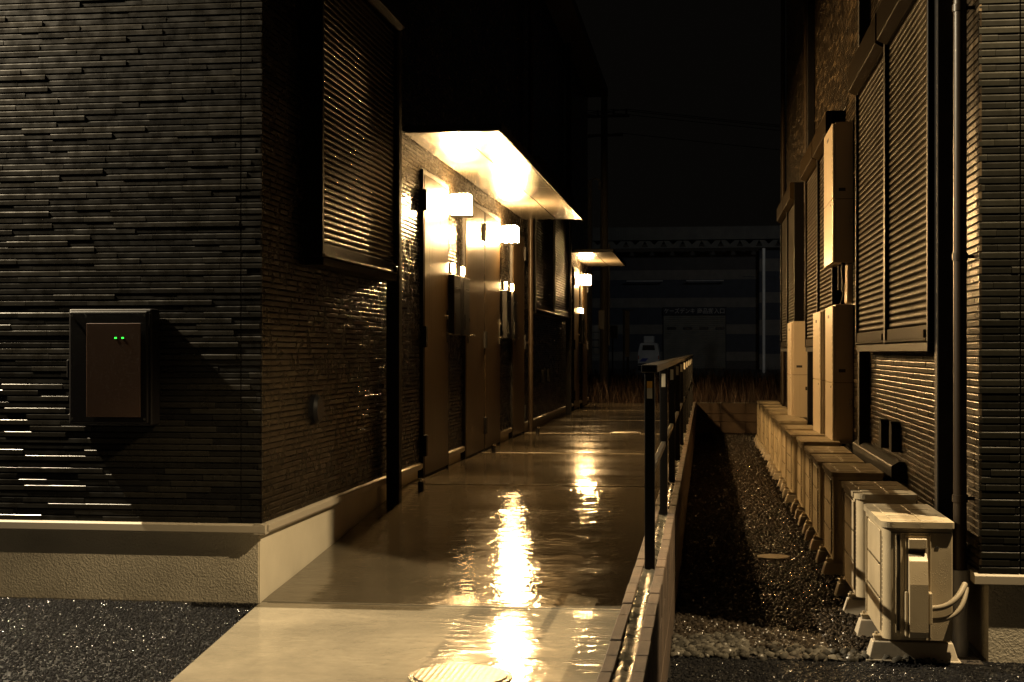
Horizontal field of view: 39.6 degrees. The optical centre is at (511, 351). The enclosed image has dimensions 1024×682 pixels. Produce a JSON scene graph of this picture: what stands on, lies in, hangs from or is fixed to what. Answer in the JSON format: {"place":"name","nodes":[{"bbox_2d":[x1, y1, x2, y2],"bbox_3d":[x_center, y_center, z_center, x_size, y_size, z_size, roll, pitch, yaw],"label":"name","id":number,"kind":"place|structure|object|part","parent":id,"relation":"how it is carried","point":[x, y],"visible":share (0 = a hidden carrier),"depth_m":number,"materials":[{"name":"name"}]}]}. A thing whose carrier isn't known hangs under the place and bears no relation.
{"place":"outdoors","nodes":[
{"label":"outdoors","id":0,"kind":"place"},
{"bbox_2d":[0,0,625,610],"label":"apartment building","id":1,"kind":"structure","parent":0,"point":[250,202],"depth_m":7.54,"materials":[{"name":"black"}]},
{"bbox_2d":[67,309,159,425],"bbox_3d":[-2.070,0.080,7.352,0.471,0.600,0.142,0,0,8],"label":"meter box","id":2,"kind":"object","parent":1,"relation":"attached to","point":[113,368],"visible":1,"depth_m":7.28,"materials":[{"name":"black plastic"}]},
{"bbox_2d":[86,323,140,416],"bbox_3d":[-2.040,0.095,7.278,0.290,0.480,0.003,0,0,8],"label":"electrical box door","id":3,"kind":"structure","parent":2,"relation":"in","point":[113,366],"depth_m":7.28,"materials":[{"name":"brown"}]},
{"bbox_2d":[303,0,404,281],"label":"window","id":4,"kind":"structure","parent":1,"relation":"in","point":[350,47],"depth_m":8.82,"materials":[{"name":"brown metal"}]},
{"bbox_2d":[418,169,452,477],"bbox_3d":[-0.645,-0.224,11.966,0.138,2.479,1.140,0,0,8],"label":"door","id":5,"kind":"structure","parent":1,"relation":"in","point":[434,193],"depth_m":11.85,"materials":[{"name":"brown metal"}]},
{"bbox_2d":[449,194,472,217],"bbox_3d":[-0.463,-1.294,12.597,0.214,0.196,0.184,0,0,8],"label":"wall lamp","id":6,"kind":"object","parent":1,"relation":"attached to","point":[460,205],"visible":0.98,"depth_m":12.51,"materials":[{"name":"white"}]},
{"bbox_2d":[460,201,486,458],"bbox_3d":[-0.373,-0.224,13.975,0.138,2.479,1.165,0,0,8],"label":"door","id":7,"kind":"structure","parent":1,"relation":"in","point":[474,229],"depth_m":13.91,"materials":[{"name":"brown metal"}]},
{"bbox_2d":[484,209,503,450],"bbox_3d":[-0.218,-0.224,15.117,0.138,2.479,1.160,0,0,8],"label":"door","id":8,"kind":"structure","parent":1,"relation":"in","point":[492,324],"depth_m":15.09,"materials":[{"name":"brown metal"}]},
{"bbox_2d":[500,226,518,243],"bbox_3d":[-0.033,-1.294,15.768,0.214,0.196,0.184,0,0,8],"label":"wall lamp","id":9,"kind":"object","parent":1,"relation":"attached to","point":[509,234],"visible":0.96,"depth_m":15.69,"materials":[{"name":"white"}]},
{"bbox_2d":[509,231,526,437],"bbox_3d":[0.070,-0.224,17.235,0.138,2.479,1.125,0,0,8],"label":"door","id":10,"kind":"structure","parent":1,"relation":"in","point":[518,253],"depth_m":17.19,"materials":[{"name":"brown metal"}]},
{"bbox_2d":[527,156,572,320],"bbox_3d":[0.593,-1.507,20.607,0.168,2.025,4.670,0,0,8],"label":"window","id":11,"kind":"structure","parent":1,"relation":"in","point":[551,237],"depth_m":20.28,"materials":[{"name":"brown metal"}]},
{"bbox_2d":[572,267,580,410],"bbox_3d":[1.120,-0.224,24.971,0.138,2.479,0.990,0,0,8],"label":"door","id":12,"kind":"structure","parent":1,"relation":"in","point":[575,272],"depth_m":24.75,"materials":[{"name":"brown metal"}]},
{"bbox_2d":[580,272,588,406],"bbox_3d":[1.356,-0.224,26.713,0.138,2.479,1.095,0,0,8],"label":"door","id":13,"kind":"structure","parent":1,"relation":"in","point":[584,289],"depth_m":26.59,"materials":[{"name":"brown metal"}]},
{"bbox_2d":[579,275,590,285],"bbox_3d":[1.326,-1.294,25.776,0.214,0.196,0.184,0,0,8],"label":"wall lamp","id":14,"kind":"object","parent":1,"relation":"attached to","point":[584,280],"visible":1,"depth_m":25.70,"materials":[{"name":"white"}]},
{"bbox_2d":[170,403,668,681],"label":"path","id":15,"kind":"structure","parent":0,"point":[516,543],"depth_m":7.87,"materials":[{"name":"concrete"}]},
{"bbox_2d":[417,478,423,490],"bbox_3d":[-0.679,0.992,10.608,0.054,0.090,0.054,0,0,8],"label":"cleanout pipe","id":16,"kind":"object","parent":15,"relation":"on","point":[420,484],"visible":1,"depth_m":10.59,"materials":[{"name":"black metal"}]},
{"bbox_2d":[408,664,512,681],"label":"manhole cover","id":17,"kind":"object","parent":15,"relation":"on","point":[461,673],"visible":1,"depth_m":5.78,"materials":[{"name":"silver metal"}]},
{"bbox_2d":[268,410,668,610],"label":"path joints","id":18,"kind":"object","parent":15,"relation":"on","point":[501,484],"visible":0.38,"depth_m":7.33,"materials":[{"name":"grey concrete"}]},
{"bbox_2d":[491,444,495,452],"bbox_3d":[-0.184,0.970,14.254,0.054,0.090,0.054,0,0,8],"label":"cleanout pipe","id":19,"kind":"object","parent":15,"relation":"on","point":[493,448],"visible":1,"depth_m":14.23,"materials":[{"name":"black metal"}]},
{"bbox_2d":[609,431,640,433],"bbox_3d":[1.411,1.010,17.721,0.404,0.013,0.404,0,0,8],"label":"manhole cover","id":20,"kind":"object","parent":15,"relation":"on","point":[624,432],"visible":1,"depth_m":17.66,"materials":[{"name":"silver metal"}]},
{"bbox_2d":[236,384,777,619],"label":"ground","id":21,"kind":"structure","parent":0,"point":[591,402],"depth_m":39.73,"materials":[{"name":"grey soil"}]},
{"bbox_2d":[596,402,695,681],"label":"block wall","id":22,"kind":"structure","parent":21,"relation":"on","point":[639,648],"depth_m":4.99,"materials":[{"name":"concrete"}]},
{"bbox_2d":[641,355,692,569],"bbox_3d":[1.598,0.439,13.291,0.060,0.782,16.230,0,0,8],"label":"handrail","id":23,"kind":"object","parent":22,"relation":"on","point":[680,386],"visible":0.86,"depth_m":7.06,"materials":[{"name":"black metal"}]},
{"bbox_2d":[587,97,785,389],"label":"utility pole","id":24,"kind":"object","parent":21,"relation":"on","point":[604,310],"visible":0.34,"depth_m":44.91,"materials":[{"name":"concrete"}]},
{"bbox_2d":[696,402,786,433],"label":"block wall","id":25,"kind":"structure","parent":21,"relation":"on","point":[719,417],"depth_m":22.55,"materials":[{"name":"concrete"}]},
{"bbox_2d":[777,0,1023,662],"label":"apartment building","id":26,"kind":"structure","parent":21,"relation":"on","point":[926,97],"depth_m":6.63,"materials":[{"name":"black brick"}]},
{"bbox_2d":[777,182,804,351],"bbox_3d":[3.520,-0.985,18.041,0.168,1.970,3.070,0,0,8],"label":"window","id":27,"kind":"structure","parent":26,"relation":"in","point":[790,211],"depth_m":17.22,"materials":[{"name":"brown metal"}]},
{"bbox_2d":[788,321,806,417],"bbox_3d":[3.218,0.305,16.010,0.196,1.280,0.707,0,0,8],"label":"water heater","id":28,"kind":"object","parent":26,"relation":"attached to","point":[797,379],"visible":0.7,"depth_m":15.67,"materials":[{"name":"beige metal"}]},
{"bbox_2d":[813,310,824,433],"bbox_3d":[2.767,0.290,12.559,0.161,1.290,0.807,0,0,8],"label":"water heater","id":29,"kind":"object","parent":26,"relation":"attached to","point":[819,372],"visible":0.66,"depth_m":12.23,"materials":[{"name":"beige metal"}]},
{"bbox_2d":[800,110,845,351],"bbox_3d":[2.860,-0.985,13.185,0.168,1.970,3.170,0,0,8],"label":"window","id":30,"kind":"structure","parent":26,"relation":"in","point":[822,292],"depth_m":13.10,"materials":[{"name":"brown metal"}]},
{"bbox_2d":[824,122,852,291],"bbox_3d":[2.606,-1.123,11.370,0.161,1.305,0.807,0,0,8],"label":"water heater","id":31,"kind":"object","parent":26,"relation":"attached to","point":[838,194],"visible":0.94,"depth_m":10.98,"materials":[{"name":"beige metal"}]},
{"bbox_2d":[825,304,852,447],"bbox_3d":[2.598,0.282,11.311,0.161,1.295,0.687,0,0,8],"label":"water heater","id":32,"kind":"object","parent":26,"relation":"attached to","point":[839,372],"visible":0.84,"depth_m":10.98,"materials":[{"name":"beige metal"}]},
{"bbox_2d":[848,0,934,351],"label":"window","id":33,"kind":"structure","parent":26,"relation":"in","point":[891,72],"depth_m":7.83,"materials":[{"name":"brown metal"}]},
{"bbox_2d":[0,597,1023,681],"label":"asphalt","id":34,"kind":"structure","parent":0,"point":[974,650],"depth_m":6.13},
{"bbox_2d":[592,326,599,373],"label":"roll cage","id":35,"kind":"object","parent":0,"point":[595,343],"visible":0.7,"depth_m":79.79,"materials":[{"name":"paint"}]},
{"bbox_2d":[575,0,786,251],"label":"sky","id":36,"kind":"structure","parent":0,"point":[719,59],"materials":[{"name":"black"}]},
{"bbox_2d":[587,363,786,432],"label":"dry grass","id":37,"kind":"structure","parent":0,"point":[749,388],"depth_m":36.44,"materials":[{"name":"brown plant"}]},
{"bbox_2d":[592,369,786,379],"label":"road","id":38,"kind":"structure","parent":0,"point":[716,371],"depth_m":94.66,"materials":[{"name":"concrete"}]},
{"bbox_2d":[621,309,632,377],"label":"banner post","id":39,"kind":"object","parent":38,"relation":"on","point":[625,333],"visible":0.79,"depth_m":69.83,"materials":[{"name":"metal"}]},
{"bbox_2d":[638,336,660,369],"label":"van","id":40,"kind":"object","parent":38,"relation":"on","point":[649,350],"visible":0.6,"depth_m":99.64,"materials":[{"name":"white paint"}]},
{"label":"rear window","id":41,"kind":"part","parent":40,"relation":"part of","materials":[{"name":"black glass"}]},
{"bbox_2d":[592,225,786,368],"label":"shop building","id":42,"kind":"structure","parent":38,"relation":"on","point":[704,308],"depth_m":108.82,"materials":[{"name":"metal"}]},
{"bbox_2d":[664,315,725,368],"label":"roller door","id":43,"kind":"structure","parent":42,"relation":"in","point":[703,337],"depth_m":108.95,"materials":[{"name":"metal"}]},
{"bbox_2d":[743,248,778,372],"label":"yard pole","id":44,"kind":"object","parent":38,"relation":"on","point":[763,309],"visible":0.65,"depth_m":88.60,"materials":[{"name":"metal"}]},
{"bbox_2d":[672,445,983,664],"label":"soil","id":45,"kind":"structure","parent":0,"point":[972,656],"depth_m":6.13,"materials":[{"name":"brown soil"}]},
{"bbox_2d":[673,432,872,650],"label":"gravel","id":46,"kind":"structure","parent":45,"relation":"on","point":[726,549],"depth_m":8.54,"materials":[{"name":"grey gravel"}]},
{"bbox_2d":[764,454,770,460],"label":"base block","id":47,"kind":"structure","parent":46,"relation":"on","point":[767,457],"depth_m":16.83,"materials":[{"name":"grey concrete"}]},
{"bbox_2d":[764,409,787,453],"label":"air conditioner unit","id":48,"kind":"object","parent":47,"relation":"on","point":[768,421],"visible":0.35,"depth_m":16.84,"materials":[{"name":"grey"}]},
{"bbox_2d":[757,554,788,560],"bbox_3d":[1.627,1.281,8.862,0.200,0.014,0.200,0,0,8],"label":"drain lid","id":49,"kind":"object","parent":46,"relation":"on","point":[772,556],"visible":1,"depth_m":8.85,"materials":[{"name":"beige plastic"}]},
{"bbox_2d":[802,523,812,533],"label":"base block","id":50,"kind":"structure","parent":46,"relation":"on","point":[805,527],"depth_m":10.04,"materials":[{"name":"grey concrete"}]},
{"bbox_2d":[809,538,823,550],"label":"base block","id":51,"kind":"structure","parent":46,"relation":"on","point":[815,543],"depth_m":9.19,"materials":[{"name":"grey concrete"}]},
{"bbox_2d":[809,454,864,537],"bbox_3d":[2.173,0.954,9.416,0.376,0.503,0.770,0,0,8],"label":"air conditioner unit","id":52,"kind":"object","parent":51,"relation":"on","point":[817,491],"visible":0.37,"depth_m":9.27,"materials":[{"name":"grey metal"}]},
{"bbox_2d":[821,560,842,575],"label":"base block","id":53,"kind":"structure","parent":46,"relation":"on","point":[832,567],"depth_m":8.19,"materials":[{"name":"grey concrete"}]},
{"bbox_2d":[820,463,883,560],"bbox_3d":[2.036,0.947,8.427,0.376,0.519,0.770,0,0,8],"label":"air conditioner unit","id":54,"kind":"object","parent":53,"relation":"on","point":[835,475],"visible":0.38,"depth_m":8.16,"materials":[{"name":"grey metal"}]},
{"bbox_2d":[843,597,866,614],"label":"base block","id":55,"kind":"structure","parent":46,"relation":"on","point":[855,605],"depth_m":6.98,"materials":[{"name":"grey concrete"}]},
{"bbox_2d":[839,481,916,597],"bbox_3d":[1.877,0.949,7.219,0.376,0.519,0.770,0,0,8],"label":"air conditioner unit","id":56,"kind":"object","parent":55,"relation":"on","point":[857,495],"visible":0.42,"depth_m":6.99,"materials":[{"name":"grey metal"}]},
{"bbox_2d":[770,468,776,475],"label":"base block","id":57,"kind":"structure","parent":45,"relation":"on","point":[772,472],"depth_m":14.72,"materials":[{"name":"grey concrete"}]},
{"bbox_2d":[773,472,781,479],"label":"base block","id":58,"kind":"structure","parent":45,"relation":"on","point":[776,475],"depth_m":14.24,"materials":[{"name":"grey concrete"}]},
{"bbox_2d":[773,417,806,471],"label":"air conditioner unit","id":59,"kind":"object","parent":58,"relation":"on","point":[780,421],"visible":0.34,"depth_m":14.20,"materials":[{"name":"grey"}]},
{"bbox_2d":[776,478,784,486],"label":"base block","id":60,"kind":"structure","parent":45,"relation":"on","point":[780,482],"depth_m":13.57,"materials":[{"name":"grey concrete"}]},
{"bbox_2d":[780,483,786,491],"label":"base block","id":61,"kind":"structure","parent":45,"relation":"on","point":[782,488],"depth_m":13.09,"materials":[{"name":"grey concrete"}]},
{"bbox_2d":[779,425,813,482],"bbox_3d":[2.711,0.955,13.323,0.376,0.503,0.770,0,0,7],"label":"air conditioner unit","id":62,"kind":"object","parent":61,"relation":"on","point":[783,441],"visible":0.21,"depth_m":13.35,"materials":[{"name":"grey"}]},
{"bbox_2d":[782,488,789,497],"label":"base block","id":63,"kind":"structure","parent":45,"relation":"on","point":[785,492],"depth_m":12.56,"materials":[{"name":"grey concrete"}]},
{"bbox_2d":[785,493,796,502],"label":"base block","id":64,"kind":"structure","parent":45,"relation":"on","point":[790,497],"depth_m":12.09,"materials":[{"name":"grey concrete"}]},
{"bbox_2d":[784,430,824,492],"bbox_3d":[2.565,0.953,12.324,0.376,0.503,0.770,0,0,7],"label":"air conditioner unit","id":65,"kind":"object","parent":64,"relation":"on","point":[791,462],"visible":0.43,"depth_m":12.10,"materials":[{"name":"grey"}]},
{"bbox_2d":[790,501,800,512],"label":"base block","id":66,"kind":"structure","parent":45,"relation":"on","point":[794,506],"depth_m":11.41,"materials":[{"name":"grey concrete"}]},
{"bbox_2d":[794,508,805,518],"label":"base block","id":67,"kind":"structure","parent":45,"relation":"on","point":[798,512],"depth_m":10.94,"materials":[{"name":"grey concrete"}]},
{"bbox_2d":[794,436,839,507],"bbox_3d":[2.421,0.945,11.169,0.376,0.519,0.770,0,0,8],"label":"air conditioner unit","id":68,"kind":"object","parent":67,"relation":"on","point":[802,441],"visible":0.43,"depth_m":10.96,"materials":[{"name":"grey"}]},
{"bbox_2d":[797,514,808,525],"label":"base block","id":69,"kind":"structure","parent":45,"relation":"on","point":[802,520],"depth_m":10.51,"materials":[{"name":"grey concrete"}]},
{"bbox_2d":[802,446,852,522],"bbox_3d":[2.299,0.957,10.268,0.376,0.503,0.770,0,0,8],"label":"air conditioner unit","id":70,"kind":"object","parent":69,"relation":"on","point":[809,450],"visible":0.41,"depth_m":10.15,"materials":[{"name":"grey metal"}]},
{"bbox_2d":[670,631,942,663],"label":"pale gravel","id":71,"kind":"structure","parent":45,"relation":"on","point":[696,645],"depth_m":6.08,"materials":[{"name":"grey gravel"}]},
{"bbox_2d":[803,528,816,540],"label":"base block","id":72,"kind":"structure","parent":45,"relation":"on","point":[809,533],"depth_m":9.66,"materials":[{"name":"grey concrete"}]},
{"bbox_2d":[813,549,830,564],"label":"base block","id":73,"kind":"structure","parent":45,"relation":"on","point":[822,555],"depth_m":8.67,"materials":[{"name":"grey concrete"}]},
{"bbox_2d":[834,581,853,598],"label":"base block","id":74,"kind":"structure","parent":45,"relation":"on","point":[843,589],"depth_m":7.46,"materials":[{"name":"grey concrete"}]},
{"bbox_2d":[854,617,879,636],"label":"base block","id":75,"kind":"structure","parent":45,"relation":"on","point":[866,626],"depth_m":6.45,"materials":[{"name":"grey concrete"}]},
{"bbox_2d":[866,637,960,663],"bbox_3d":[1.685,1.252,5.998,0.386,0.092,0.136,0,0,8],"label":"base block","id":76,"kind":"object","parent":45,"relation":"on","point":[879,648],"depth_m":5.95,"materials":[{"name":"grey concrete"}]},
{"bbox_2d":[860,503,968,640],"bbox_3d":[1.744,0.954,6.207,0.376,0.503,0.770,0,0,8],"label":"air conditioner unit","id":77,"kind":"object","parent":76,"relation":"on","point":[909,571],"visible":1,"depth_m":5.89,"materials":[{"name":"grey metal"}]},
{"bbox_3d":[3.302,1.252,17.858,0.386,0.092,0.136,0,0,8],"label":"base block","id":78,"kind":"object","parent":45,"relation":"on","visible":0},
{"bbox_2d":[761,406,787,447],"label":"air conditioner unit","id":79,"kind":"object","parent":78,"relation":"on","point":[764,408],"visible":0.3,"depth_m":17.91,"materials":[{"name":"grey"}]},
{"bbox_3d":[3.487,1.252,19.347,0.386,0.092,0.136,0,0,8],"label":"base block","id":80,"kind":"object","parent":45,"relation":"on","visible":0},
{"bbox_2d":[757,403,781,442],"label":"air conditioner unit","id":81,"kind":"object","parent":80,"relation":"on","point":[760,405],"visible":0.35,"depth_m":18.96,"materials":[{"name":"grey"}]},
{"bbox_3d":[3.571,1.252,19.830,0.386,0.092,0.136,0,0,8],"label":"base block","id":82,"kind":"object","parent":45,"relation":"on","visible":0},
{"bbox_2d":[756,401,779,437],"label":"air conditioner unit","id":83,"kind":"object","parent":82,"relation":"on","point":[757,410],"visible":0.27,"depth_m":20.12,"materials":[{"name":"grey"}]},
{"bbox_3d":[2.998,1.252,15.730,0.386,0.092,0.136,0,0,8],"label":"base block","id":84,"kind":"object","parent":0,"visible":0},
{"bbox_2d":[769,415,799,463],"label":"air conditioner unit","id":85,"kind":"object","parent":84,"relation":"on","point":[773,417],"visible":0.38,"depth_m":15.35,"materials":[{"name":"grey"}]}
]}

